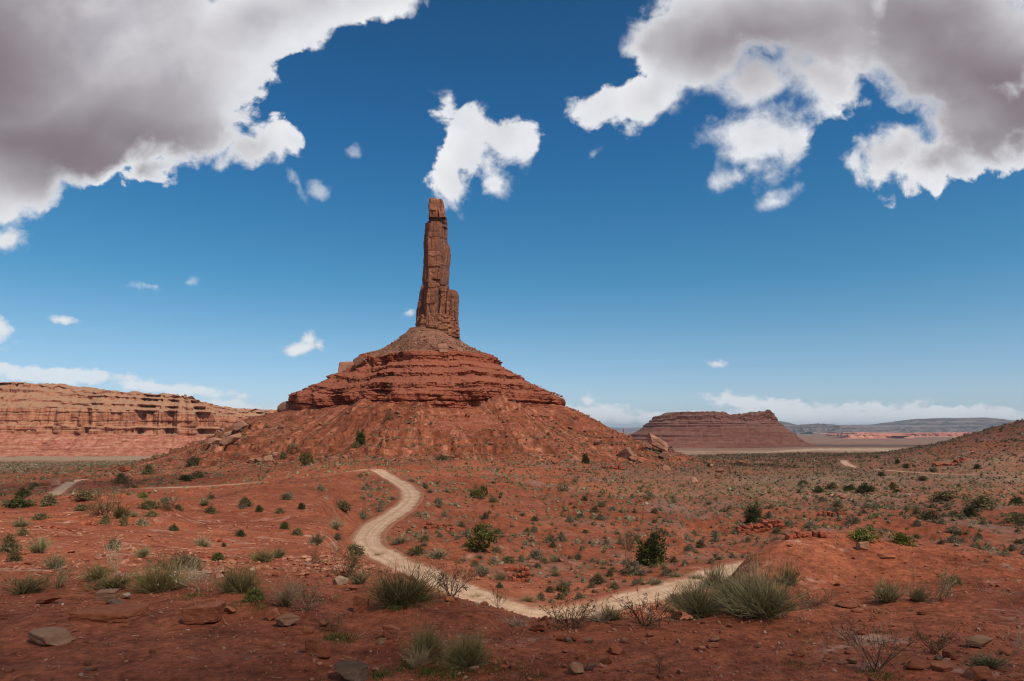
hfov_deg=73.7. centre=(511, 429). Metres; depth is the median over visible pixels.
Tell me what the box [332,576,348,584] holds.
rock
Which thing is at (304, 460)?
juniper tree
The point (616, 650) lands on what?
rock
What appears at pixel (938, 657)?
rock
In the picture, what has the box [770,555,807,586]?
bush
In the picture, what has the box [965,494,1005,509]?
thicket
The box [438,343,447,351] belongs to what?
boulder
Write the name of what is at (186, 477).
juniper tree
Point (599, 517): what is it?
desert shrub
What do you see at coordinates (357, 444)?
desert tree
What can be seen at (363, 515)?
desert shrub
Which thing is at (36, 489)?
boulder
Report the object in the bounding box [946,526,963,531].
bush
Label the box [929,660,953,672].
rock
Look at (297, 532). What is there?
bush
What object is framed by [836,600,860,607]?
rock
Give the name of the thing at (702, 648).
rock
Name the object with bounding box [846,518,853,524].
desert shrub
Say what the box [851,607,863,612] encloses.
rock
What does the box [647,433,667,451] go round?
boulder
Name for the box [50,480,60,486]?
boulder
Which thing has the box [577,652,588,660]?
rock
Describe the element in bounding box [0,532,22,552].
bush
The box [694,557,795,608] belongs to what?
bush
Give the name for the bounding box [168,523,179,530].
bush
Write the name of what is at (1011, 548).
desert shrub
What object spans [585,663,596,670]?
rock
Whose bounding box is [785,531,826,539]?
rock ledge
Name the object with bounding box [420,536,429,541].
desert shrub
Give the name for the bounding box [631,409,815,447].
mesa
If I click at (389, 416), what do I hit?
desert tree
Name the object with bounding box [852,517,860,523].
desert shrub
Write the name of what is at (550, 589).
desert shrub
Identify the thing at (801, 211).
sky
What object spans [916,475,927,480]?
desert tree
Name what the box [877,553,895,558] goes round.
rock
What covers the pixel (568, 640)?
rock
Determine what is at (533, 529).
desert shrub
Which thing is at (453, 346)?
boulder
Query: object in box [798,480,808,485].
juniper tree
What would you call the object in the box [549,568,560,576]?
bush
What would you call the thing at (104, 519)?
bush
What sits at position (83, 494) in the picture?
thicket
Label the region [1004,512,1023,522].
desert shrub
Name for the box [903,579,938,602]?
bush
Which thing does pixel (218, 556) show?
bush
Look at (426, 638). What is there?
bush
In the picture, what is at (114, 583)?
bush
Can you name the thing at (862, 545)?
rock
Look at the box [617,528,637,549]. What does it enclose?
bush
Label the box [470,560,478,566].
desert shrub
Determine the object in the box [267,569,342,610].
bush
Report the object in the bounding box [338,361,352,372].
boulder
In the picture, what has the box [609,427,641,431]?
hill
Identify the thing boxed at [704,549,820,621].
bush
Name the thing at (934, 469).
desert tree
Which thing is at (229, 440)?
boulder
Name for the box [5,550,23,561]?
bush
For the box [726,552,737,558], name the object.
desert shrub
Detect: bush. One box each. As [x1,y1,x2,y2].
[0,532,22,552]
[0,570,66,595]
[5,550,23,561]
[8,515,32,526]
[15,526,31,535]
[21,530,55,552]
[29,512,52,519]
[30,553,82,588]
[37,551,67,568]
[71,502,89,510]
[75,566,138,593]
[76,557,120,581]
[84,485,131,516]
[97,513,111,524]
[97,530,123,569]
[105,538,124,549]
[108,499,132,517]
[118,512,129,525]
[125,551,188,594]
[128,545,154,557]
[131,509,138,516]
[136,499,159,509]
[143,510,160,516]
[146,548,206,571]
[156,493,180,509]
[160,555,224,590]
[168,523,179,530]
[170,552,203,570]
[188,533,214,546]
[197,496,210,504]
[202,505,218,513]
[203,557,272,593]
[211,552,225,560]
[234,529,246,536]
[237,497,255,506]
[238,542,281,562]
[255,505,263,511]
[266,542,286,557]
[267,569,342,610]
[274,507,285,513]
[280,521,290,528]
[290,527,305,535]
[298,502,305,509]
[303,530,326,544]
[307,544,322,564]
[310,609,352,632]
[313,541,369,576]
[328,539,338,552]
[329,514,345,528]
[333,533,342,540]
[336,499,353,510]
[345,549,467,613]
[345,564,371,584]
[347,543,367,555]
[387,534,409,543]
[393,605,455,667]
[406,545,427,556]
[423,543,454,558]
[426,551,476,597]
[428,614,508,671]
[471,562,492,575]
[484,575,512,607]
[488,556,497,565]
[490,569,510,580]
[497,555,519,563]
[502,615,538,625]
[527,549,542,559]
[534,587,610,629]
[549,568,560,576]
[554,580,571,593]
[555,475,568,490]
[569,475,579,483]
[584,599,619,622]
[590,574,607,584]
[596,602,629,621]
[611,584,683,628]
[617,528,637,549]
[620,557,642,575]
[636,575,669,585]
[654,562,729,619]
[654,649,667,673]
[665,571,689,576]
[687,568,706,578]
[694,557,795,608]
[696,557,727,588]
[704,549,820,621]
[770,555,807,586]
[794,588,840,609]
[827,602,922,672]
[845,526,882,541]
[865,573,910,603]
[888,531,917,547]
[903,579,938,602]
[907,622,964,654]
[908,561,959,600]
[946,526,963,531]
[947,571,966,584]
[957,647,1014,672]
[985,543,1002,555]
[999,626,1023,653]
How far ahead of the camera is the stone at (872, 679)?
5.94 m
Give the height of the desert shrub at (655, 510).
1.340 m
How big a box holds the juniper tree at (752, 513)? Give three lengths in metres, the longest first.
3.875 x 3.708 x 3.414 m
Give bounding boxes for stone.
[3,667,13,673]
[305,666,311,670]
[344,612,352,617]
[509,663,515,669]
[656,674,663,679]
[868,677,877,680]
[942,650,956,659]
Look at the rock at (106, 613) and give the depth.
8.08 m
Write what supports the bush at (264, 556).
on the ground at (340, 483)
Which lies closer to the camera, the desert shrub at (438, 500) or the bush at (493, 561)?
the bush at (493, 561)
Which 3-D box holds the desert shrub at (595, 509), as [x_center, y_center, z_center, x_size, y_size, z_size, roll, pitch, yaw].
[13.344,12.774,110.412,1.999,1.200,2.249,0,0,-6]
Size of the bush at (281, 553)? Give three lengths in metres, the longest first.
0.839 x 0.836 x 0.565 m
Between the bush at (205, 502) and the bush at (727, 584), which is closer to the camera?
the bush at (727, 584)
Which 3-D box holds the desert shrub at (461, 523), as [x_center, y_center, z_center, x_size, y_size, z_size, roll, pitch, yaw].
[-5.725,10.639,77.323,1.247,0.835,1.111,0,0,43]
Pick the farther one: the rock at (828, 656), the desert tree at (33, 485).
the desert tree at (33, 485)
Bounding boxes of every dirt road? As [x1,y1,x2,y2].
[43,479,88,495]
[130,468,375,489]
[348,469,745,618]
[839,460,1023,477]
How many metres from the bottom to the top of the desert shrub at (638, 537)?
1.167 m
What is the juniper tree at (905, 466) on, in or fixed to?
on the ground at (340, 483)
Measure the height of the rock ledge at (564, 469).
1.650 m
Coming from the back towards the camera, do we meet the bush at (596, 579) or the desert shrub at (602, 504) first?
the desert shrub at (602, 504)
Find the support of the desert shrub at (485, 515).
on the ground at (340, 483)
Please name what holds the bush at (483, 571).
on the ground at (340, 483)
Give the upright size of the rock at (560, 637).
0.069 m
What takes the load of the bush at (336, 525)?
on the ground at (340, 483)
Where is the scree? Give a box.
[79,402,744,476]
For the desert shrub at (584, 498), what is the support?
on the ground at (340, 483)
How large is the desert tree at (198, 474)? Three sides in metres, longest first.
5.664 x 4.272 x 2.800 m
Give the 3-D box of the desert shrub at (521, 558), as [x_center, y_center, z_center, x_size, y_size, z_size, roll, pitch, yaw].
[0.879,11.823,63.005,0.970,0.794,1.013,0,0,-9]
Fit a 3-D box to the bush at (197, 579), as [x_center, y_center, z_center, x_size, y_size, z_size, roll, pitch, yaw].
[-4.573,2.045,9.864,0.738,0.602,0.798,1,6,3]
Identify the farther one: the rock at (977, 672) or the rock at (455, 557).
the rock at (455, 557)
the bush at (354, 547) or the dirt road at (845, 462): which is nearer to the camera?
the bush at (354, 547)
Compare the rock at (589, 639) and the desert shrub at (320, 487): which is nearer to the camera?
the rock at (589, 639)
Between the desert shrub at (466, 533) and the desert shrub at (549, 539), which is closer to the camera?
the desert shrub at (466, 533)
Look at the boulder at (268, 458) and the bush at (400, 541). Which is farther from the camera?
the boulder at (268, 458)
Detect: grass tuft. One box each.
[150,556,213,589]
[269,572,309,606]
[400,638,441,668]
[467,591,485,598]
[508,592,536,601]
[658,597,677,611]
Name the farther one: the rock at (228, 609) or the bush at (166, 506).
the bush at (166, 506)
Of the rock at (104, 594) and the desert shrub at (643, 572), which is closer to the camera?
the rock at (104, 594)
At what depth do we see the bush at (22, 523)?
28.43 m
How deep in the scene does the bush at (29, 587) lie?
10.02 m
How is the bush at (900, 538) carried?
on the ground at (340, 483)
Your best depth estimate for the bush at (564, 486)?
149.25 m
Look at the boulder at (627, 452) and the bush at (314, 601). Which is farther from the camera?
the boulder at (627, 452)
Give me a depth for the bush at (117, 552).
13.89 m
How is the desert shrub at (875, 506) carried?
on the ground at (340, 483)
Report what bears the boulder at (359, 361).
on the butte
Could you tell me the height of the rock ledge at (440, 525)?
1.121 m
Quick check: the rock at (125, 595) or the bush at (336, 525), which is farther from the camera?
the bush at (336, 525)
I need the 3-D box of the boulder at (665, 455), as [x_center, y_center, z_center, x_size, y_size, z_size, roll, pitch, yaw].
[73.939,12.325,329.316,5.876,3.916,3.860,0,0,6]
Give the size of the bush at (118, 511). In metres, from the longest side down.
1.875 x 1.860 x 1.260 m
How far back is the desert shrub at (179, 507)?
48.25 m
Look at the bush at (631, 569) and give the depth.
56.09 m
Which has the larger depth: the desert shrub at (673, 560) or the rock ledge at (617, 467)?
the rock ledge at (617, 467)
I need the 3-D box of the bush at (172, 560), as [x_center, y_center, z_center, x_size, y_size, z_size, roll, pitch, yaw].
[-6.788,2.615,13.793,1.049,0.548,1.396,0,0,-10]
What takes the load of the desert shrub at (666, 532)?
on the ground at (340, 483)
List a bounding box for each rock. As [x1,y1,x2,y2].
[28,627,74,645]
[35,596,60,603]
[69,603,148,622]
[94,588,119,600]
[105,598,124,603]
[121,593,130,598]
[181,601,225,624]
[224,606,235,612]
[265,608,279,620]
[275,613,299,626]
[302,627,314,633]
[305,637,325,655]
[318,651,330,658]
[319,619,329,626]
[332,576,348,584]
[334,660,368,680]
[345,585,357,589]
[353,593,369,612]
[375,638,385,644]
[382,624,399,638]
[444,596,453,601]
[453,555,459,560]
[468,665,478,672]
[531,621,546,630]
[538,615,550,624]
[556,634,563,640]
[564,638,572,641]
[567,662,583,673]
[570,633,580,641]
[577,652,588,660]
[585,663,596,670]
[586,637,593,642]
[600,657,611,663]
[608,646,622,654]
[646,631,654,636]
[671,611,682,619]
[694,646,706,650]
[706,642,718,647]
[709,636,719,641]
[792,645,805,656]
[823,654,831,659]
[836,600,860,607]
[845,658,856,663]
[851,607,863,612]
[856,541,868,549]
[856,629,867,634]
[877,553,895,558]
[906,660,925,669]
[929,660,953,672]
[934,654,942,659]
[963,666,992,679]
[965,635,992,646]
[998,648,1011,655]
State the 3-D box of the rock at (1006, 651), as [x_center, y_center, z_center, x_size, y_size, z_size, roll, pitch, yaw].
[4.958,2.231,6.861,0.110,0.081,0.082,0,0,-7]
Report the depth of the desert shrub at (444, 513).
82.83 m
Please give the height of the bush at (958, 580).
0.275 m
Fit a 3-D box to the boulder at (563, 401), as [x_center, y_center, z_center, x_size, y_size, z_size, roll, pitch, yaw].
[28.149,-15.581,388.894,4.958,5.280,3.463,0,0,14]
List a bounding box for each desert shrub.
[134,516,149,525]
[158,496,170,503]
[173,504,183,511]
[206,494,215,498]
[238,504,248,508]
[280,493,291,499]
[282,492,294,497]
[316,483,327,490]
[359,509,368,519]
[376,504,384,511]
[387,490,398,499]
[412,533,433,539]
[413,511,420,516]
[418,540,429,545]
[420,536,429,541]
[432,503,441,507]
[434,498,444,504]
[441,510,447,516]
[457,521,465,526]
[461,528,474,537]
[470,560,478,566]
[475,552,484,559]
[479,512,490,519]
[488,497,498,501]
[489,547,501,553]
[493,528,503,533]
[518,554,525,562]
[530,516,539,521]
[530,525,537,532]
[535,591,545,600]
[539,557,548,563]
[543,536,555,542]
[544,586,555,593]
[548,554,564,561]
[549,541,555,547]
[554,592,565,599]
[556,531,567,541]
[564,515,575,522]
[573,553,580,559]
[574,591,585,599]
[576,513,586,518]
[582,495,588,500]
[589,506,599,512]
[595,512,605,519]
[598,501,606,506]
[600,539,610,546]
[604,569,614,576]
[607,567,617,572]
[610,580,618,587]
[632,535,642,542]
[638,570,649,575]
[650,507,658,513]
[662,529,669,535]
[664,568,674,575]
[670,556,678,562]
[682,543,694,551]
[695,540,706,548]
[708,530,720,536]
[712,536,720,541]
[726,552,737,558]
[730,528,738,534]
[768,534,781,541]
[770,527,780,533]
[784,521,793,526]
[805,520,819,529]
[832,502,839,506]
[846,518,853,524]
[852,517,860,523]
[870,502,880,509]
[912,507,920,514]
[912,519,921,526]
[938,517,946,524]
[943,533,967,544]
[947,511,956,516]
[952,530,962,535]
[956,513,965,518]
[978,519,987,524]
[997,551,1009,556]
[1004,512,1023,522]
[1007,544,1016,550]
[1014,539,1023,543]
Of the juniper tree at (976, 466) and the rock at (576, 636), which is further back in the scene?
the juniper tree at (976, 466)
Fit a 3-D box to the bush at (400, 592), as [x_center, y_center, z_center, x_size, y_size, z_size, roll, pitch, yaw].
[-1.296,1.901,8.882,1.636,0.881,1.770,8,0,0]
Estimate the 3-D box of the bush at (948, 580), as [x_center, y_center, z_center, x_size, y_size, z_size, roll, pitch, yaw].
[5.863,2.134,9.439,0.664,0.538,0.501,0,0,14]
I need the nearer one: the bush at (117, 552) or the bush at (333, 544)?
the bush at (117, 552)
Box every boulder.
[33,486,46,491]
[39,482,50,486]
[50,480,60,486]
[62,478,73,481]
[118,466,130,471]
[208,437,221,444]
[221,433,240,445]
[224,431,232,435]
[233,420,247,430]
[246,458,254,462]
[254,457,262,461]
[264,455,272,461]
[277,401,289,411]
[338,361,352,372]
[353,355,366,366]
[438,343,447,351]
[449,343,458,348]
[551,459,559,463]
[561,398,565,405]
[594,439,602,444]
[618,447,634,458]
[638,445,644,450]
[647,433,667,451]
[659,452,670,459]
[662,465,670,470]
[691,477,697,482]
[833,492,848,498]
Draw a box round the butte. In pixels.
[266,198,605,435]
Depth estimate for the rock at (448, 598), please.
9.01 m
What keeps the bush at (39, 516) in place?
on the ground at (340, 483)
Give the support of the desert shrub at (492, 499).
on the ground at (340, 483)
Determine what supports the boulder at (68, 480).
on the ground at (340, 483)
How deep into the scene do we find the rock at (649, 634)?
7.46 m
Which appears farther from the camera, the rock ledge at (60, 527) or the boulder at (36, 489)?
the boulder at (36, 489)
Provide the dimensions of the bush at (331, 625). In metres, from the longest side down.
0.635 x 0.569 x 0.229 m
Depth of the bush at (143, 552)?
18.14 m
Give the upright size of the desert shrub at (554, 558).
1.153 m
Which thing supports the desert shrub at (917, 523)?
on the ground at (340, 483)
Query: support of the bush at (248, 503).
on the ground at (340, 483)
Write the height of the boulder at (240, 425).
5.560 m
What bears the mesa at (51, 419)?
on the ground at (340, 483)
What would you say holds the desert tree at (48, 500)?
on the ground at (340, 483)
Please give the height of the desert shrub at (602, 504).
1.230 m
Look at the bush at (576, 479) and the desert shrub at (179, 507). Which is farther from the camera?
the bush at (576, 479)
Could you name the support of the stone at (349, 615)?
on the ground at (340, 483)
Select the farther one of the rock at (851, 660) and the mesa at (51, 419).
the mesa at (51, 419)
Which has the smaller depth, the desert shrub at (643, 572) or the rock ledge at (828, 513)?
the desert shrub at (643, 572)
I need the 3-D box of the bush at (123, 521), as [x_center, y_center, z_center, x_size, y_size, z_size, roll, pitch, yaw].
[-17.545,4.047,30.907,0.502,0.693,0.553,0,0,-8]
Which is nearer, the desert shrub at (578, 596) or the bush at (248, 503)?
the desert shrub at (578, 596)
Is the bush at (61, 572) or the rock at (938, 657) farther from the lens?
the bush at (61, 572)
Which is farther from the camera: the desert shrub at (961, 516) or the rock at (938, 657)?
the desert shrub at (961, 516)
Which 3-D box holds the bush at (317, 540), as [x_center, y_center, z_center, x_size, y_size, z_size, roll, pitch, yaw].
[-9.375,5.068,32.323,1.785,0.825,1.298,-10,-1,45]
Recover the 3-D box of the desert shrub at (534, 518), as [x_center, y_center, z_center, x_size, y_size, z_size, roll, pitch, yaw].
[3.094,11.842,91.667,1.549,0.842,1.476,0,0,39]
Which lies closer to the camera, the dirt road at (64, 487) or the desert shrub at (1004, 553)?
the desert shrub at (1004, 553)
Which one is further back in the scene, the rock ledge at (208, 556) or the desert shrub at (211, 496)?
the desert shrub at (211, 496)
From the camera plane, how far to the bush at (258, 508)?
50.02 m
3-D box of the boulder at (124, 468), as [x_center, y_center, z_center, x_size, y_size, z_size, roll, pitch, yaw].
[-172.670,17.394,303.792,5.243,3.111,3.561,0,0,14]
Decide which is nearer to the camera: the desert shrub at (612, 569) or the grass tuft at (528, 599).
the grass tuft at (528, 599)
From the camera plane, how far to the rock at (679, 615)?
8.93 m
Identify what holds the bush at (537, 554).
on the ground at (340, 483)
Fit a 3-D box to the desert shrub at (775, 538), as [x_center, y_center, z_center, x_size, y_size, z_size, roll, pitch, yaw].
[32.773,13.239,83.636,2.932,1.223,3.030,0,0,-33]
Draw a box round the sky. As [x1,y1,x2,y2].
[0,0,1023,427]
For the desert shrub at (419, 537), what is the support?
on the ground at (340, 483)
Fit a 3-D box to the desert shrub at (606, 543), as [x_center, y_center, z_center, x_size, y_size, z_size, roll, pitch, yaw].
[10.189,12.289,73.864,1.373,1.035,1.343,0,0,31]
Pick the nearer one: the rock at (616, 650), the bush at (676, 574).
the rock at (616, 650)
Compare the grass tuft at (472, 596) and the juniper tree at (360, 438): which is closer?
the grass tuft at (472, 596)
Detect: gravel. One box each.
[0,495,447,588]
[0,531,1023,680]
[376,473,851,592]
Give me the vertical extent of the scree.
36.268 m
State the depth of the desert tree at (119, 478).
211.31 m
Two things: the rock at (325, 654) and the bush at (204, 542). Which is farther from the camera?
the bush at (204, 542)
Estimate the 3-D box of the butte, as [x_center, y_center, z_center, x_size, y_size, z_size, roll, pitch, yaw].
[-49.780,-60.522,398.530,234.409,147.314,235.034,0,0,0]
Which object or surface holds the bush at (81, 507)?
on the ground at (340, 483)
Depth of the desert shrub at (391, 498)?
99.60 m
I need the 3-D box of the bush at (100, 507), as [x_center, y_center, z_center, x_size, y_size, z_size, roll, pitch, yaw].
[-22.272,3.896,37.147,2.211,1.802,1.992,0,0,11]
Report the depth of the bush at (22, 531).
24.47 m
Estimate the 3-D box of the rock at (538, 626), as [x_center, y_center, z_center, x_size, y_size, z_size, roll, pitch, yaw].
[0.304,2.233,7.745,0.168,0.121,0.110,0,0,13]
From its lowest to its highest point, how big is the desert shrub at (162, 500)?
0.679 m
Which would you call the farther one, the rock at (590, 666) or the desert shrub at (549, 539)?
the desert shrub at (549, 539)
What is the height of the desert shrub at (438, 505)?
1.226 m
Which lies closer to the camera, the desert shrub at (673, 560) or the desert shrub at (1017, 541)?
the desert shrub at (673, 560)
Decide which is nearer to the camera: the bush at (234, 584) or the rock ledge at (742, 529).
the bush at (234, 584)
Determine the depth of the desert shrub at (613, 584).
52.60 m
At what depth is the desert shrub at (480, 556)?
62.05 m
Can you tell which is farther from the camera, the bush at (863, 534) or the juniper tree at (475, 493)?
the juniper tree at (475, 493)
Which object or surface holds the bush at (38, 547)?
on the ground at (340, 483)
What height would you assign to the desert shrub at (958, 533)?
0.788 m
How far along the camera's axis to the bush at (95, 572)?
11.39 m
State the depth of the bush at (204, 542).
25.49 m
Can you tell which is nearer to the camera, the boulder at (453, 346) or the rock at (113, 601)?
the rock at (113, 601)
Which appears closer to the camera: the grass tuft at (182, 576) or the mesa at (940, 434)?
the grass tuft at (182, 576)
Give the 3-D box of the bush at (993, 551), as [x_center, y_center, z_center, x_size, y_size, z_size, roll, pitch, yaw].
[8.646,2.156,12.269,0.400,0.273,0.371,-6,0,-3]
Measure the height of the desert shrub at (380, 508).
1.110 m
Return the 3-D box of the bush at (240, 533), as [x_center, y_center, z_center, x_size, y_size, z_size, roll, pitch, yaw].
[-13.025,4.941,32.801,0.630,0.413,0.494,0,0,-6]
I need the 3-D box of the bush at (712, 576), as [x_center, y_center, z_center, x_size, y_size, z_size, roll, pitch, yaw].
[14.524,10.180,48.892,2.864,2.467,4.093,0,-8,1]
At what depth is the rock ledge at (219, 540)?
28.68 m
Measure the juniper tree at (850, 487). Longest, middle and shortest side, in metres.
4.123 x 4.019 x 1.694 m
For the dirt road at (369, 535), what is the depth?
53.70 m
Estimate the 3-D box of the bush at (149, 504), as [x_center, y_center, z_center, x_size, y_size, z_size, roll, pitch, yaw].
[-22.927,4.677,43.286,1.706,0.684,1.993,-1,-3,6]
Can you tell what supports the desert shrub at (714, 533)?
on the ground at (340, 483)
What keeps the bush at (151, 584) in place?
on the ground at (340, 483)
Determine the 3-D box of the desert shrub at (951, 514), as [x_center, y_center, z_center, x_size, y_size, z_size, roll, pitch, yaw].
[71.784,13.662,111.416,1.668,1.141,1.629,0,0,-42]
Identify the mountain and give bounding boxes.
[778,417,1015,433]
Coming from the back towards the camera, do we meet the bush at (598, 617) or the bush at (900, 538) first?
the bush at (900, 538)
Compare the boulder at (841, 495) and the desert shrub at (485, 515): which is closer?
the desert shrub at (485, 515)
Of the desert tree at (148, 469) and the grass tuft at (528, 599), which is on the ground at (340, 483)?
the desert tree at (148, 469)
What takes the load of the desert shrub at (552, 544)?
on the ground at (340, 483)
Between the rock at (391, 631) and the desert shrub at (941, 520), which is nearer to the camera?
the rock at (391, 631)
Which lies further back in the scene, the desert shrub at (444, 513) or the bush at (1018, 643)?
the desert shrub at (444, 513)
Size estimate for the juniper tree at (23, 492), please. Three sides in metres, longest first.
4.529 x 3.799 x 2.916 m
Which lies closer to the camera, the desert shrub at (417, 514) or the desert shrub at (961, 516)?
the desert shrub at (417, 514)
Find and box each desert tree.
[28,482,43,488]
[38,493,58,505]
[108,473,133,483]
[136,491,149,497]
[140,463,156,474]
[185,455,202,465]
[189,470,206,477]
[278,450,287,458]
[351,440,362,447]
[381,410,394,419]
[434,454,450,459]
[822,482,840,489]
[887,482,899,488]
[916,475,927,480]
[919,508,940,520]
[929,467,938,471]
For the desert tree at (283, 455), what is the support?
on the ground at (340, 483)
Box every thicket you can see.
[71,490,95,501]
[107,477,148,487]
[289,439,303,452]
[928,489,961,500]
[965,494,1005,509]
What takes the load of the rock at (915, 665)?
on the ground at (340, 483)
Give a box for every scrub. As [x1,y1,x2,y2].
[0,400,1023,494]
[0,463,1023,597]
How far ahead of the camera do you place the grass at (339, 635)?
6.32 m
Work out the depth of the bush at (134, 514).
37.45 m
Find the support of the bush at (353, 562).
on the ground at (340, 483)
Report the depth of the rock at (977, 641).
7.12 m
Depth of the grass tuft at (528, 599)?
44.85 m
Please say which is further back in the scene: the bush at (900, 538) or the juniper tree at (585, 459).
the juniper tree at (585, 459)
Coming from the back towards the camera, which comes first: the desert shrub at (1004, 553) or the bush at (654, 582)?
the desert shrub at (1004, 553)
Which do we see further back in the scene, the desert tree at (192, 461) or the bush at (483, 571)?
the desert tree at (192, 461)
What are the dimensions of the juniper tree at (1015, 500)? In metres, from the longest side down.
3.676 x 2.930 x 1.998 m
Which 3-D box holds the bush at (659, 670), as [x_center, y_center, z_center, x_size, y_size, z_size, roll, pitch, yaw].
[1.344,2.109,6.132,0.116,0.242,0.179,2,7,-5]
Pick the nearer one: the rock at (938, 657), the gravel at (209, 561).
the rock at (938, 657)
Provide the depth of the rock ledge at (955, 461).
280.43 m
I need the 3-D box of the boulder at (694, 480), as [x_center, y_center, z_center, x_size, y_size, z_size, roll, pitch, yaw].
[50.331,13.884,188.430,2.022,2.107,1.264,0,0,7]
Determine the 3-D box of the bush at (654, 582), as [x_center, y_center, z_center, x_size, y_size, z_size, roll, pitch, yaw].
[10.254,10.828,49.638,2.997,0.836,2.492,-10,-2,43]
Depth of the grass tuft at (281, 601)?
8.63 m
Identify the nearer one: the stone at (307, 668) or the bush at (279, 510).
the stone at (307, 668)
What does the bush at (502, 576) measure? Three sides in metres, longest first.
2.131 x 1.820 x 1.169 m
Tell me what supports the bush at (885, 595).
on the ground at (340, 483)
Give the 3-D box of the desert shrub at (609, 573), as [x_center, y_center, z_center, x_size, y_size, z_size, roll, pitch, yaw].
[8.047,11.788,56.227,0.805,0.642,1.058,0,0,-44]
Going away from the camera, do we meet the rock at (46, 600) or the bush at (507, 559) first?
the rock at (46, 600)
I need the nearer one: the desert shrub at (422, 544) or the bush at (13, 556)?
the bush at (13, 556)
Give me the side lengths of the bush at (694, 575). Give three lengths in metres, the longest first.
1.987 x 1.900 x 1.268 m
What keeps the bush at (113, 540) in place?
on the ground at (340, 483)
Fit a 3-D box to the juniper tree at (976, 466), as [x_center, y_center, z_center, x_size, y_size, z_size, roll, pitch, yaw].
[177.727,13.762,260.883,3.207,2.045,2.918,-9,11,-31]
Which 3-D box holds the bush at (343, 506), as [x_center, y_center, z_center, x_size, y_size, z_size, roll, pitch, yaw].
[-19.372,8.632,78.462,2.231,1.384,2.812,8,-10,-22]
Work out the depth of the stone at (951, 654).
6.63 m
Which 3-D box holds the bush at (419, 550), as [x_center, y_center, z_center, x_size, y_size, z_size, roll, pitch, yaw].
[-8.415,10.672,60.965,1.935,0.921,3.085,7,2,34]
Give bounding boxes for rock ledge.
[47,525,76,530]
[78,521,97,525]
[199,554,227,559]
[212,538,232,542]
[426,521,455,532]
[503,565,530,581]
[559,468,581,471]
[602,465,624,469]
[735,519,785,534]
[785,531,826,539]
[817,511,844,515]
[932,457,966,465]
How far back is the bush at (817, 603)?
9.32 m
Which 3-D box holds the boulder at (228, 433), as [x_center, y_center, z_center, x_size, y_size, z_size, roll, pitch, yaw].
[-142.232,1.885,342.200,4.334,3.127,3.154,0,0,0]
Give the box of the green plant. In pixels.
[239,586,267,602]
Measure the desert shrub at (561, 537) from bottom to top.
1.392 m
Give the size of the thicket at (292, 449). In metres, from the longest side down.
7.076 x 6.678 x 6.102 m
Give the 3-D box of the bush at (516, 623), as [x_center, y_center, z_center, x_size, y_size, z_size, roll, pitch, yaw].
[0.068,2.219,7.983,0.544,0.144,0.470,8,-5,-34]
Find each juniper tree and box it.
[0,496,36,507]
[14,486,31,496]
[178,474,193,480]
[299,451,313,465]
[356,429,366,445]
[463,522,499,551]
[470,484,487,498]
[582,452,589,463]
[634,530,669,565]
[743,501,765,522]
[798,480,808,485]
[812,485,824,491]
[841,484,857,490]
[854,482,875,492]
[901,463,909,467]
[960,505,978,517]
[973,464,980,468]
[1009,496,1023,503]
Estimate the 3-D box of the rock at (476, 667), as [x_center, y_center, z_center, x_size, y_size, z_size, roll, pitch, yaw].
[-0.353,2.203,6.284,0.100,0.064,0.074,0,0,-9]
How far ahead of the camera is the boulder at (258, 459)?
283.53 m
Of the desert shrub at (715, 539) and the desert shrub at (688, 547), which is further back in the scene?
the desert shrub at (715, 539)
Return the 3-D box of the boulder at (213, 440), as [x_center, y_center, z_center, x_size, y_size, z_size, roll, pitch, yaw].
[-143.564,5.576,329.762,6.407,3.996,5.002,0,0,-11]
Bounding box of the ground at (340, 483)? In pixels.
[0,395,1023,680]
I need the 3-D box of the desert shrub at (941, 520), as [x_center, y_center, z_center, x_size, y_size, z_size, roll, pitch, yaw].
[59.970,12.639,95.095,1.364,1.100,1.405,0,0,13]
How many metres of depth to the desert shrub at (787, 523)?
96.64 m
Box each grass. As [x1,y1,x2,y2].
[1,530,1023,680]
[170,590,909,680]
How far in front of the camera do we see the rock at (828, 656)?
6.72 m
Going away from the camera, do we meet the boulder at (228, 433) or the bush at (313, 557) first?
the bush at (313, 557)
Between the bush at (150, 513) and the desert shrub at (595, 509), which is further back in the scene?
the desert shrub at (595, 509)
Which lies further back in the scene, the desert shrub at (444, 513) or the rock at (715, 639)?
the desert shrub at (444, 513)
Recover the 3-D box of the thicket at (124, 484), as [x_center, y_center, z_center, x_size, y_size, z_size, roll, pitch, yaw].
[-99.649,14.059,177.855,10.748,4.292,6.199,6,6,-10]
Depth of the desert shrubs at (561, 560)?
71.50 m
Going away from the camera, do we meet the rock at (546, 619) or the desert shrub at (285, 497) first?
the rock at (546, 619)
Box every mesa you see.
[0,382,277,456]
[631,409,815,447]
[820,432,971,436]
[828,434,913,438]
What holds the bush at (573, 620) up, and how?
on the ground at (340, 483)
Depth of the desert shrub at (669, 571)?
53.37 m
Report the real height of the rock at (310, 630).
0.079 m

